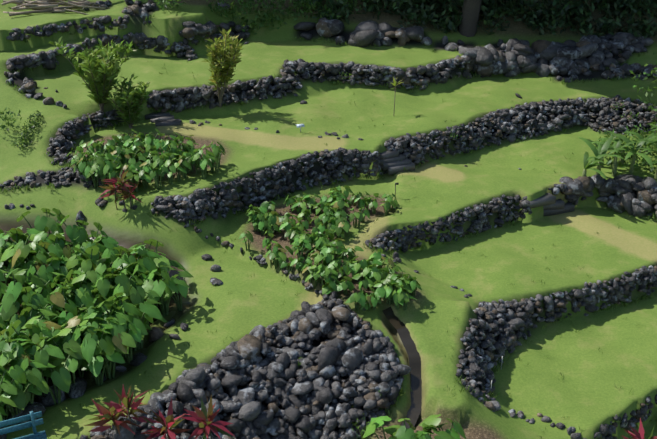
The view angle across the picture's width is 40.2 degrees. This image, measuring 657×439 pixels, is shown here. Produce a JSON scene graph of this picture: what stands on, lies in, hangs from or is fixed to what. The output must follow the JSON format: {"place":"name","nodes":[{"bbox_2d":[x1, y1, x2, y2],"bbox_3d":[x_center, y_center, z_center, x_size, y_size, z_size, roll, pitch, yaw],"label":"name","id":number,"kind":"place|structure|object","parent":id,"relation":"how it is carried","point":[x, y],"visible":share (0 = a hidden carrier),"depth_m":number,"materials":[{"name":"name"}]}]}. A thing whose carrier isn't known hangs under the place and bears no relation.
{"place":"outdoors","nodes":[
{"label":"outdoors","id":0,"kind":"place"},
{"bbox_2d":[0,0,656,438],"bbox_3d":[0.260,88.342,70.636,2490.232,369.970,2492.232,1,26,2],"label":"grass","id":1,"kind":"structure","parent":0,"point":[584,394],"depth_m":22.02,"materials":[{"name":"green plant"}]},
{"bbox_2d":[0,411,46,438],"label":"bench","id":2,"kind":"object","parent":1,"relation":"on","point":[33,423],"visible":1,"depth_m":14.09,"materials":[{"name":"paint"}]},
{"bbox_2d":[0,129,466,438],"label":"leafy crop plants","id":3,"kind":"object","parent":1,"relation":"on","point":[87,353],"visible":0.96,"depth_m":18.27,"materials":[{"name":"green plant"}]},
{"bbox_2d":[1,0,481,438],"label":"stems","id":4,"kind":"object","parent":1,"relation":"on","point":[470,18],"visible":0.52,"depth_m":29.37,"materials":[{"name":"brown plant"}]},
{"bbox_2d":[0,0,656,438],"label":"stone walls","id":5,"kind":"structure","parent":1,"relation":"on","point":[364,360],"depth_m":21.65,"materials":[{"name":"grey stone"}]},
{"bbox_2d":[0,131,656,438],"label":"plant stems","id":6,"kind":"object","parent":1,"relation":"on","point":[108,366],"visible":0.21,"depth_m":19.00,"materials":[{"name":"green plant"}]},
{"bbox_2d":[0,0,656,438],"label":"foliage leaves","id":7,"kind":"object","parent":1,"relation":"on","point":[226,62],"visible":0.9,"depth_m":24.17,"materials":[{"name":"green plant"}]},
{"bbox_2d":[145,112,574,215],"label":"stone steps","id":8,"kind":"structure","parent":1,"relation":"on","point":[391,162],"depth_m":23.85,"materials":[{"name":"stone"}]},
{"bbox_2d":[296,124,502,388],"bbox_3d":[1.754,0.357,21.192,1.408,2.360,10.038,-11,28,-21],"label":"sign and stakes","id":9,"kind":"object","parent":1,"relation":"on","point":[299,125],"visible":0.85,"depth_m":22.61,"materials":[{"name":"paint"}]},
{"bbox_2d":[383,307,421,428],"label":"channel water","id":10,"kind":"structure","parent":1,"relation":"on","point":[415,409],"depth_m":17.17,"materials":[{"name":"grey liquid"}]},
{"bbox_2d":[299,0,656,38],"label":"forest foliage","id":11,"kind":"object","parent":1,"relation":"on","point":[509,8],"visible":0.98,"depth_m":30.91,"materials":[{"name":"green plant"}]}
]}

